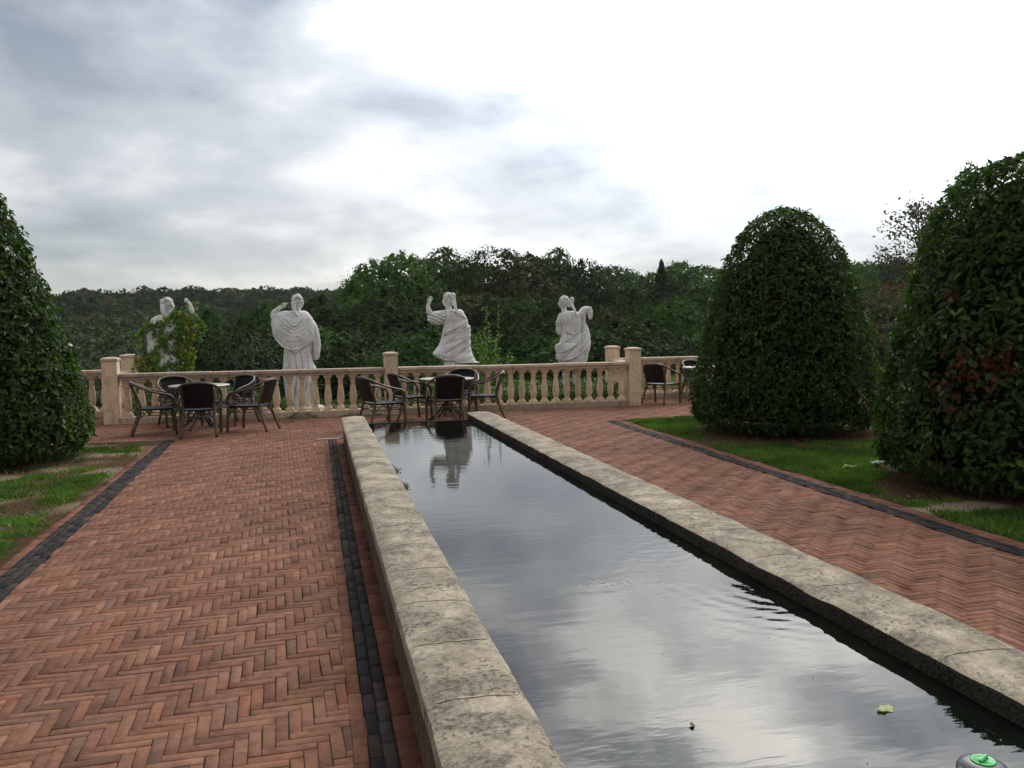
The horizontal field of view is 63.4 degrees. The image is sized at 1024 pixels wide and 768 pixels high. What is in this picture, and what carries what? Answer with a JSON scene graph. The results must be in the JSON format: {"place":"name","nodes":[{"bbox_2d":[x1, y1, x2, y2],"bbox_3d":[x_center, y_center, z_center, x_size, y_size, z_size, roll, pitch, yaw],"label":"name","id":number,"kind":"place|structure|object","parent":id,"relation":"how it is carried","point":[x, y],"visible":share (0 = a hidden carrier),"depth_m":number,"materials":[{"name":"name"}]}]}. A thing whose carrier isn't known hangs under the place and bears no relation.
{"place":"outdoors","nodes":[
{"label":"outdoors","id":0,"kind":"place"},
{"bbox_2d":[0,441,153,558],"bbox_3d":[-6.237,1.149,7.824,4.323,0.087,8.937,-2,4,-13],"label":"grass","id":1,"kind":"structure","parent":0,"point":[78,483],"depth_m":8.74,"materials":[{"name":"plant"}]},
{"bbox_2d":[0,442,155,567],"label":"lawn soil","id":2,"kind":"structure","parent":0,"point":[59,514],"depth_m":9.58,"materials":[{"name":"soil"}]},
{"bbox_2d":[0,193,99,468],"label":"topiary tree","id":3,"kind":"object","parent":2,"relation":"on","point":[37,391],"visible":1,"depth_m":10.37,"materials":[{"name":"green plant"}]},
{"bbox_2d":[99,381,911,407],"bbox_3d":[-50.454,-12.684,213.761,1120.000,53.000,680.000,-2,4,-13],"label":"terrain","id":4,"kind":"structure","parent":0,"point":[335,402],"depth_m":20.44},
{"bbox_2d":[46,314,96,362],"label":"broadleaf tree","id":5,"kind":"object","parent":4,"relation":"on","point":[63,315],"visible":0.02,"depth_m":90.89,"materials":[{"name":"green plant"}]},
{"bbox_2d":[57,323,147,406],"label":"willow tree","id":6,"kind":"object","parent":4,"relation":"on","point":[88,344],"visible":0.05,"depth_m":43.55,"materials":[{"name":"green plant"}]},
{"bbox_2d":[59,306,205,390],"bbox_3d":[-23.616,3.278,50.880,15.632,16.140,16.057,-3,4,-33],"label":"willow tree","id":7,"kind":"object","parent":4,"relation":"on","point":[98,334],"visible":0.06,"depth_m":48.70,"materials":[{"name":"green plant"}]},
{"bbox_2d":[147,297,193,414],"bbox_3d":[-7.040,-0.418,17.045,1.054,2.736,1.000,-2,4,-13],"label":"statue","id":8,"kind":"object","parent":4,"relation":"on","point":[167,305],"visible":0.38,"depth_m":16.83,"materials":[{"name":"stone"}]},
{"bbox_2d":[131,301,208,411],"bbox_3d":[-6.962,-0.490,16.878,1.495,2.399,0.501,-2,4,-13],"label":"ivy","id":9,"kind":"object","parent":8,"relation":"attached to","point":[186,322],"visible":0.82,"depth_m":16.81,"materials":[{"name":"green plant"}]},
{"bbox_2d":[142,325,266,383],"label":"broadleaf tree","id":10,"kind":"object","parent":4,"relation":"on","point":[216,332],"visible":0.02,"depth_m":42.98,"materials":[{"name":"green plant"}]},
{"bbox_2d":[131,386,287,415],"bbox_3d":[-6.099,0.326,17.081,3.030,0.760,2.570,-2,4,-13],"label":"ground cover","id":11,"kind":"object","parent":4,"relation":"on","point":[283,402],"visible":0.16,"depth_m":16.32,"materials":[{"name":"green plant"}]},
{"bbox_2d":[194,308,225,341],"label":"broadleaf tree","id":12,"kind":"object","parent":4,"relation":"on","point":[207,318],"visible":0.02,"depth_m":54.91,"materials":[{"name":"green plant"}]},
{"bbox_2d":[194,325,284,400],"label":"willow tree","id":13,"kind":"object","parent":4,"relation":"on","point":[241,352],"visible":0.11,"depth_m":39.42,"materials":[{"name":"green plant"}]},
{"bbox_2d":[224,318,265,336],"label":"broadleaf tree","id":14,"kind":"object","parent":4,"relation":"on","point":[243,327],"visible":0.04,"depth_m":62.07,"materials":[{"name":"green plant"}]},
{"bbox_2d":[224,300,291,335],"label":"broadleaf tree","id":15,"kind":"object","parent":4,"relation":"on","point":[262,313],"visible":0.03,"depth_m":73.86,"materials":[{"name":"green plant"}]},
{"bbox_2d":[185,323,337,399],"bbox_3d":[-13.158,3.512,42.135,11.361,13.250,12.506,1,4,32],"label":"broadleaf tree","id":16,"kind":"object","parent":4,"relation":"on","point":[262,330],"visible":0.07,"depth_m":40.53,"materials":[{"name":"green plant"}]},
{"bbox_2d":[160,411,382,422],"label":"weeds","id":17,"kind":"object","parent":4,"relation":"on","point":[306,413],"visible":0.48,"depth_m":15.88,"materials":[{"name":"green plant"}]},
{"bbox_2d":[270,294,324,410],"bbox_3d":[-4.563,-0.520,17.624,1.064,2.796,1.000,-2,4,-13],"label":"statue","id":18,"kind":"object","parent":4,"relation":"on","point":[295,333],"visible":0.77,"depth_m":17.43,"materials":[{"name":"stone"}]},
{"bbox_2d":[223,325,372,399],"bbox_3d":[-12.033,3.629,46.090,12.910,13.966,13.170,2,5,37],"label":"broadleaf tree","id":19,"kind":"object","parent":4,"relation":"on","point":[325,334],"visible":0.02,"depth_m":44.13,"materials":[{"name":"green plant"}]},
{"bbox_2d":[290,294,342,329],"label":"broadleaf tree","id":20,"kind":"object","parent":4,"relation":"on","point":[307,307],"visible":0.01,"depth_m":77.39,"materials":[{"name":"green plant"}]},
{"bbox_2d":[309,300,350,333],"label":"broadleaf tree","id":21,"kind":"object","parent":4,"relation":"on","point":[318,318],"visible":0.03,"depth_m":64.18,"materials":[{"name":"green plant"}]},
{"bbox_2d":[276,329,403,399],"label":"broadleaf tree","id":22,"kind":"object","parent":4,"relation":"on","point":[347,347],"visible":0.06,"depth_m":44.71,"materials":[{"name":"green plant"}]},
{"bbox_2d":[319,297,368,331],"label":"broadleaf tree","id":23,"kind":"object","parent":4,"relation":"on","point":[351,302],"visible":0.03,"depth_m":65.12,"materials":[{"name":"green plant"}]},
{"bbox_2d":[327,270,409,320],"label":"broadleaf tree","id":24,"kind":"object","parent":4,"relation":"on","point":[359,288],"visible":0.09,"depth_m":82.72,"materials":[{"name":"green plant"}]},
{"bbox_2d":[322,321,432,385],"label":"broadleaf tree","id":25,"kind":"object","parent":4,"relation":"on","point":[378,337],"visible":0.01,"depth_m":48.94,"materials":[{"name":"green plant"}]},
{"bbox_2d":[317,289,442,366],"bbox_3d":[-8.836,1.492,60.056,14.249,16.728,14.095,0,4,9],"label":"broadleaf tree","id":26,"kind":"object","parent":4,"relation":"on","point":[390,323],"visible":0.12,"depth_m":57.79,"materials":[{"name":"green plant"}]},
{"bbox_2d":[327,250,465,322],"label":"broadleaf tree","id":27,"kind":"object","parent":4,"relation":"on","point":[384,272],"visible":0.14,"depth_m":86.03,"materials":[{"name":"green plant"}]},
{"bbox_2d":[345,326,498,398],"bbox_3d":[-3.911,2.773,40.648,10.601,11.359,10.814,-3,4,-26],"label":"broadleaf tree","id":28,"kind":"object","parent":4,"relation":"on","point":[421,340],"visible":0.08,"depth_m":38.88,"materials":[{"name":"green plant"}]},
{"bbox_2d":[375,287,473,339],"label":"broadleaf tree","id":29,"kind":"object","parent":4,"relation":"on","point":[421,298],"visible":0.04,"depth_m":67.06,"materials":[{"name":"green plant"}]},
{"bbox_2d":[387,257,473,308],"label":"broadleaf tree","id":30,"kind":"object","parent":4,"relation":"on","point":[434,275],"visible":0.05,"depth_m":93.38,"materials":[{"name":"green plant"}]},
{"bbox_2d":[423,245,481,303],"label":"broadleaf tree","id":31,"kind":"object","parent":4,"relation":"on","point":[447,253],"visible":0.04,"depth_m":98.77,"materials":[{"name":"green plant"}]},
{"bbox_2d":[426,292,479,401],"bbox_3d":[-1.228,-0.627,18.405,1.043,2.816,1.043,1,4,32],"label":"statue","id":32,"kind":"object","parent":4,"relation":"on","point":[453,348],"visible":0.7,"depth_m":18.18,"materials":[{"name":"stone"}]},
{"bbox_2d":[409,291,526,344],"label":"broadleaf tree","id":33,"kind":"object","parent":4,"relation":"on","point":[459,299],"visible":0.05,"depth_m":65.21,"materials":[{"name":"green plant"}]},
{"bbox_2d":[31,259,914,353],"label":"woodland","id":34,"kind":"object","parent":4,"relation":"on","point":[226,303],"visible":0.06,"depth_m":271.35,"materials":[{"name":"green plant"}]},
{"bbox_2d":[423,327,523,364],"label":"broadleaf tree","id":35,"kind":"object","parent":4,"relation":"on","point":[477,331],"depth_m":47.50,"materials":[{"name":"green plant"}]},
{"bbox_2d":[454,257,502,290],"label":"broadleaf tree","id":36,"kind":"object","parent":4,"relation":"on","point":[477,273],"visible":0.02,"depth_m":102.62,"materials":[{"name":"green plant"}]},
{"bbox_2d":[464,291,518,338],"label":"broadleaf tree","id":37,"kind":"object","parent":4,"relation":"on","point":[489,316],"visible":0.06,"depth_m":66.11,"materials":[{"name":"green plant"}]},
{"bbox_2d":[470,305,515,384],"bbox_3d":[-0.633,-0.732,19.698,1.725,2.294,0.990,-2,4,-13],"label":"young shrub","id":38,"kind":"object","parent":4,"relation":"on","point":[488,357],"visible":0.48,"depth_m":19.78,"materials":[{"name":"green plant"}]},
{"bbox_2d":[477,319,555,379],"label":"broadleaf tree","id":39,"kind":"object","parent":4,"relation":"on","point":[511,334],"visible":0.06,"depth_m":45.05,"materials":[{"name":"green plant"}]},
{"bbox_2d":[438,244,597,331],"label":"beech tree","id":40,"kind":"object","parent":4,"relation":"on","point":[507,287],"visible":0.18,"depth_m":89.61,"materials":[{"name":"green plant"}]},
{"bbox_2d":[485,295,553,355],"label":"broadleaf tree","id":41,"kind":"object","parent":4,"relation":"on","point":[524,306],"visible":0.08,"depth_m":64.98,"materials":[{"name":"green plant"}]},
{"bbox_2d":[431,375,619,404],"bbox_3d":[0.256,0.169,18.879,4.063,0.675,2.800,-2,4,-13],"label":"ground cover","id":42,"kind":"object","parent":4,"relation":"on","point":[550,396],"visible":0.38,"depth_m":18.14,"materials":[{"name":"green plant"}]},
{"bbox_2d":[488,251,593,306],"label":"broadleaf tree","id":43,"kind":"object","parent":4,"relation":"on","point":[552,266],"visible":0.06,"depth_m":95.68,"materials":[{"name":"green plant"}]},
{"bbox_2d":[510,306,591,359],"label":"broadleaf tree","id":44,"kind":"object","parent":4,"relation":"on","point":[534,320],"visible":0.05,"depth_m":58.92,"materials":[{"name":"green plant"}]},
{"bbox_2d":[482,328,624,383],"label":"broadleaf tree","id":45,"kind":"object","parent":4,"relation":"on","point":[540,353],"visible":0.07,"depth_m":42.69,"materials":[{"name":"green plant"}]},
{"bbox_2d":[531,246,590,292],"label":"broadleaf tree","id":46,"kind":"object","parent":4,"relation":"on","point":[559,251],"visible":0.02,"depth_m":101.14,"materials":[{"name":"green plant"}]},
{"bbox_2d":[533,290,604,331],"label":"broadleaf tree","id":47,"kind":"object","parent":4,"relation":"on","point":[552,305],"visible":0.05,"depth_m":72.85,"materials":[{"name":"green plant"}]},
{"bbox_2d":[555,295,592,399],"bbox_3d":[1.362,-0.652,19.014,0.796,2.756,0.795,1,4,32],"label":"statue","id":48,"kind":"object","parent":4,"relation":"on","point":[573,345],"visible":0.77,"depth_m":18.84,"materials":[{"name":"stone"}]},
{"bbox_2d":[549,258,636,322],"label":"broadleaf tree","id":49,"kind":"object","parent":4,"relation":"on","point":[594,296],"visible":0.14,"depth_m":98.12,"materials":[{"name":"green plant"}]},
{"bbox_2d":[555,302,645,352],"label":"broadleaf tree","id":50,"kind":"object","parent":4,"relation":"on","point":[602,311],"visible":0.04,"depth_m":58.03,"materials":[{"name":"green plant"}]},
{"bbox_2d":[535,321,688,388],"bbox_3d":[5.960,2.783,44.946,13.185,12.400,13.329,-4,5,-44],"label":"broadleaf tree","id":51,"kind":"object","parent":4,"relation":"on","point":[616,335],"visible":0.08,"depth_m":42.94,"materials":[{"name":"green plant"}]},
{"bbox_2d":[588,264,658,319],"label":"broadleaf tree","id":52,"kind":"object","parent":4,"relation":"on","point":[614,270],"visible":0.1,"depth_m":106.98,"materials":[{"name":"green plant"}]},
{"bbox_2d":[600,268,666,319],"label":"broadleaf tree","id":53,"kind":"object","parent":4,"relation":"on","point":[655,298],"visible":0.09,"depth_m":110.46,"materials":[{"name":"green plant"}]},
{"bbox_2d":[591,373,710,389],"bbox_3d":[5.437,-0.091,21.501,6.732,0.694,1.856,-2,4,-13],"label":"ground cover","id":54,"kind":"object","parent":4,"relation":"on","point":[673,378],"visible":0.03,"depth_m":20.92,"materials":[{"name":"green plant"}]},
{"bbox_2d":[597,319,713,388],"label":"broadleaf tree","id":55,"kind":"object","parent":4,"relation":"on","point":[676,339],"visible":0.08,"depth_m":45.08,"materials":[{"name":"green plant"}]},
{"bbox_2d":[626,271,690,324],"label":"broadleaf tree","id":56,"kind":"object","parent":4,"relation":"on","point":[652,275],"visible":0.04,"depth_m":116.40,"materials":[{"name":"green plant"}]},
{"bbox_2d":[651,259,670,306],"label":"conifer tree","id":57,"kind":"object","parent":4,"relation":"on","point":[661,276],"visible":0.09,"depth_m":114.62,"materials":[{"name":"green plant"}]},
{"bbox_2d":[620,295,707,343],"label":"broadleaf tree","id":58,"kind":"object","parent":4,"relation":"on","point":[663,314],"visible":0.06,"depth_m":58.33,"materials":[{"name":"green plant"}]},
{"bbox_2d":[646,260,713,325],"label":"broadleaf tree","id":59,"kind":"object","parent":4,"relation":"on","point":[677,269],"visible":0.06,"depth_m":116.82,"materials":[{"name":"green plant"}]},
{"bbox_2d":[661,329,716,373],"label":"broadleaf tree","id":60,"kind":"object","parent":4,"relation":"on","point":[693,335],"visible":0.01,"depth_m":47.78,"materials":[{"name":"green plant"}]},
{"bbox_2d":[669,264,730,306],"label":"broadleaf tree","id":61,"kind":"object","parent":4,"relation":"on","point":[713,271],"visible":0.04,"depth_m":119.27,"materials":[{"name":"green plant"}]},
{"bbox_2d":[840,259,883,296],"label":"broadleaf tree","id":62,"kind":"object","parent":4,"relation":"on","point":[858,267],"visible":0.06,"depth_m":126.19,"materials":[{"name":"green plant"}]},
{"bbox_2d":[854,288,898,327],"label":"broadleaf tree","id":63,"kind":"object","parent":4,"relation":"on","point":[889,319],"visible":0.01,"depth_m":68.50,"materials":[{"name":"green plant"}]},
{"bbox_2d":[854,332,907,381],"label":"broadleaf tree","id":64,"kind":"object","parent":4,"relation":"on","point":[881,347],"visible":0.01,"depth_m":40.98,"materials":[{"name":"green plant"}]},
{"bbox_2d":[849,287,915,352],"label":"broadleaf tree","id":65,"kind":"object","parent":4,"relation":"on","point":[883,328],"visible":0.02,"depth_m":62.62,"materials":[{"name":"green plant"}]},
{"bbox_2d":[863,264,908,284],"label":"broadleaf tree","id":66,"kind":"object","parent":4,"relation":"on","point":[886,275],"visible":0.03,"depth_m":133.63,"materials":[{"name":"green plant"}]},
{"bbox_2d":[874,280,908,322],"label":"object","id":67,"kind":"object","parent":4,"relation":"on","point":[885,286],"visible":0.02,"depth_m":75.02,"materials":[{"name":"brown plant"}]},
{"bbox_2d":[861,190,947,360],"bbox_3d":[19.702,-2.155,40.860,6.430,14.340,7.019,-2,4,-13],"label":"thin tree","id":68,"kind":"object","parent":4,"relation":"on","point":[913,214],"visible":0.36,"depth_m":40.09,"materials":[{"name":"green plant"}]},
{"bbox_2d":[881,260,932,298],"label":"broadleaf tree","id":69,"kind":"object","parent":4,"relation":"on","point":[899,281],"visible":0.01,"depth_m":119.95,"materials":[{"name":"green plant"}]},
{"bbox_2d":[920,157,986,277],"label":"thin tree","id":70,"kind":"object","parent":4,"relation":"on","point":[957,177],"visible":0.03,"depth_m":41.71,"materials":[{"name":"green plant"}]},
{"bbox_2d":[0,386,1023,767],"bbox_3d":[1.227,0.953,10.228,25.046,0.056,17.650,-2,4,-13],"label":"brick paving","id":71,"kind":"structure","parent":0,"point":[124,576],"depth_m":5.25,"materials":[{"name":"brick"}]},
{"bbox_2d":[61,369,120,416],"bbox_3d":[-10.425,0.248,16.327,5.136,0.952,0.290,-2,4,-12],"label":"stone balustrade","id":72,"kind":"object","parent":71,"relation":"on","point":[91,375],"visible":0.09,"depth_m":16.68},
{"bbox_2d":[100,357,121,424],"bbox_3d":[-7.376,0.130,15.270,0.296,1.256,0.296,-2,4,-13],"label":"stone post","id":73,"kind":"object","parent":71,"relation":"on","point":[111,392],"visible":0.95,"depth_m":15.15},
{"bbox_2d":[119,354,137,410],"bbox_3d":[-7.769,0.025,16.848,0.296,1.276,0.296,-2,4,-13],"label":"stone post","id":74,"kind":"object","parent":71,"relation":"on","point":[127,362],"visible":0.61,"depth_m":16.70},
{"bbox_2d":[120,370,136,416],"bbox_3d":[-7.570,0.232,16.069,0.290,0.937,1.345,-2,4,-14],"label":"stone balustrade","id":75,"kind":"object","parent":71,"relation":"on","point":[123,389],"visible":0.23,"depth_m":15.96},
{"bbox_2d":[128,381,177,436],"bbox_3d":[-5.895,0.380,13.596,0.718,0.885,0.693,-3,4,-25],"label":"armchair","id":76,"kind":"object","parent":71,"relation":"on","point":[172,406],"visible":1,"depth_m":13.42,"materials":[{"name":"wicker"}]},
{"bbox_2d":[156,376,203,427],"bbox_3d":[-5.974,0.302,14.833,0.693,0.885,0.718,-4,5,-38],"label":"armchair","id":77,"kind":"object","parent":71,"relation":"on","point":[163,383],"visible":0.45,"depth_m":14.96,"materials":[{"name":"wicker"}]},
{"bbox_2d":[168,383,229,430],"bbox_3d":[-5.362,0.391,14.248,1.000,0.756,1.000,-2,4,-25],"label":"round table","id":78,"kind":"object","parent":71,"relation":"on","point":[201,418],"visible":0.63,"depth_m":14.22,"materials":[{"name":"metal"}]},
{"bbox_2d":[176,382,222,438],"bbox_3d":[-5.004,0.388,13.263,0.693,0.885,0.718,-2,4,-17],"label":"armchair","id":79,"kind":"object","parent":71,"relation":"on","point":[197,396],"visible":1,"depth_m":13.03,"materials":[{"name":"wicker"}]},
{"bbox_2d":[208,374,260,425],"bbox_3d":[-5.015,0.279,14.990,0.693,0.885,0.718,1,4,25],"label":"armchair","id":80,"kind":"object","parent":71,"relation":"on","point":[242,381],"visible":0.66,"depth_m":15.14,"materials":[{"name":"wicker"}]},
{"bbox_2d":[118,367,384,423],"bbox_3d":[-4.885,0.207,15.862,4.830,0.937,0.290,-2,4,-13],"label":"stone balustrade","id":81,"kind":"object","parent":71,"relation":"on","point":[128,417],"visible":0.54,"depth_m":15.89,"materials":[{"name":"stone"}]},
{"bbox_2d":[226,378,280,431],"bbox_3d":[-4.332,0.338,13.905,0.718,0.885,0.693,0,4,7],"label":"armchair","id":82,"kind":"object","parent":71,"relation":"on","point":[266,392],"visible":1,"depth_m":13.70,"materials":[{"name":"wicker"}]},
{"bbox_2d":[355,376,406,422],"bbox_3d":[-2.240,0.302,14.004,0.717,0.885,0.693,-3,4,-35],"label":"armchair","id":83,"kind":"object","parent":71,"relation":"on","point":[366,391],"visible":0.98,"depth_m":13.87,"materials":[{"name":"wicker"}]},
{"bbox_2d":[382,352,398,414],"bbox_3d":[-2.398,-0.014,16.436,0.296,1.256,0.296,-2,4,-13],"label":"stone post","id":84,"kind":"object","parent":71,"relation":"on","point":[390,359],"visible":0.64,"depth_m":16.30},
{"bbox_2d":[386,372,432,421],"bbox_3d":[-1.908,0.219,15.245,0.717,0.885,0.693,-3,4,-29],"label":"armchair","id":85,"kind":"object","parent":71,"relation":"on","point":[394,380],"visible":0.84,"depth_m":15.10,"materials":[{"name":"wicker"}]},
{"bbox_2d":[424,374,465,420],"bbox_3d":[-1.139,0.260,14.415,0.693,0.885,0.718,-2,4,-15],"label":"armchair","id":86,"kind":"object","parent":71,"relation":"on","point":[448,387],"visible":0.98,"depth_m":14.17,"materials":[{"name":"wicker"}]},
{"bbox_2d":[419,377,473,419],"bbox_3d":[-1.193,0.268,15.255,1.001,0.756,1.001,1,4,25],"label":"round table","id":87,"kind":"object","parent":71,"relation":"on","point":[427,379],"visible":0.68,"depth_m":15.18,"materials":[{"name":"black metal"}]},
{"bbox_2d":[444,368,478,415],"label":"armchair","id":88,"kind":"object","parent":71,"relation":"on","point":[466,372],"visible":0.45,"depth_m":16.39,"materials":[{"name":"wicker"}]},
{"bbox_2d":[467,370,505,419],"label":"armchair","id":89,"kind":"object","parent":71,"relation":"on","point":[500,375],"visible":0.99,"depth_m":15.09,"materials":[{"name":"wicker"}]},
{"bbox_2d":[0,420,1023,767],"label":"dark border setts","id":90,"kind":"structure","parent":71,"relation":"on","point":[26,566],"depth_m":6.10,"materials":[{"name":"stone"}]},
{"bbox_2d":[0,419,1023,767],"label":"red border bricks","id":91,"kind":"object","parent":71,"relation":"on","point":[408,747],"visible":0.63,"depth_m":5.10,"materials":[{"name":"brick"}]},
{"bbox_2d":[398,361,628,413],"bbox_3d":[0.089,0.062,17.028,4.820,0.939,0.290,-2,4,-13],"label":"stone balustrade","id":92,"kind":"object","parent":71,"relation":"on","point":[556,402],"visible":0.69,"depth_m":17.06,"materials":[{"name":"stone"}]},
{"bbox_2d":[604,345,620,382],"bbox_3d":[2.317,-0.256,19.109,0.296,1.266,0.296,-2,4,-13],"label":"stone post","id":93,"kind":"object","parent":71,"relation":"on","point":[612,352],"visible":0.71,"depth_m":18.97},
{"bbox_2d":[608,359,624,398],"bbox_3d":[2.446,-0.055,18.364,0.290,0.936,1.248,-1,4,-10],"label":"stone balustrade","id":94,"kind":"object","parent":71,"relation":"on","point":[616,375],"visible":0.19,"depth_m":18.58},
{"bbox_2d":[624,347,641,405],"bbox_3d":[2.571,-0.158,17.600,0.296,1.256,0.296,-2,4,-13],"label":"stone post","id":95,"kind":"object","parent":71,"relation":"on","point":[633,378],"visible":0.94,"depth_m":17.48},
{"bbox_2d":[641,363,680,404],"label":"armchair","id":96,"kind":"object","parent":71,"relation":"on","point":[654,375],"visible":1,"depth_m":17.67,"materials":[{"name":"wicker"}]},
{"bbox_2d":[620,356,713,398],"bbox_3d":[5.403,-0.214,20.020,6.140,0.962,0.290,-2,4,-16],"label":"stone balustrade","id":97,"kind":"object","parent":71,"relation":"on","point":[668,362],"visible":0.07,"depth_m":19.44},
{"bbox_2d":[341,411,1023,767],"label":"raised pool","id":98,"kind":"structure","parent":71,"relation":"on","point":[469,705],"depth_m":3.54,"materials":[{"name":"stone"}]},
{"bbox_2d":[369,420,1023,767],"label":"water","id":99,"kind":"structure","parent":98,"relation":"in","point":[657,654],"depth_m":3.39,"materials":[{"name":"liquid"}]},
{"bbox_2d":[956,753,1006,767],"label":"floating dispenser","id":100,"kind":"object","parent":99,"relation":"on","point":[974,760],"visible":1,"depth_m":2.40,"materials":[{"name":"grey plastic"}]},
{"bbox_2d":[681,360,711,398],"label":"armchair","id":101,"kind":"object","parent":71,"relation":"on","point":[686,373],"visible":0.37,"depth_m":19.24,"materials":[{"name":"wicker"}]},
{"bbox_2d":[0,0,1023,295],"label":"sky","id":102,"kind":"structure","parent":0,"point":[174,144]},
{"bbox_2d":[624,409,1023,542],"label":"lawn soil","id":103,"kind":"structure","parent":0,"point":[895,481],"depth_m":8.41,"materials":[{"name":"soil"}]},
{"bbox_2d":[688,204,882,437],"bbox_3d":[4.176,-0.980,12.785,2.964,3.535,2.999,-2,4,-13],"label":"topiary tree","id":104,"kind":"object","parent":103,"relation":"on","point":[787,348],"visible":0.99,"depth_m":11.95,"materials":[{"name":"green plant"}]},
{"bbox_2d":[870,151,1023,497],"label":"topiary tree","id":105,"kind":"object","parent":103,"relation":"on","point":[962,398],"visible":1,"depth_m":7.68,"materials":[{"name":"green plant"}]},
{"bbox_2d":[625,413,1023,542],"bbox_3d":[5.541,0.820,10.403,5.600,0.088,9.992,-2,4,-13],"label":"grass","id":106,"kind":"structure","parent":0,"point":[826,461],"depth_m":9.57,"materials":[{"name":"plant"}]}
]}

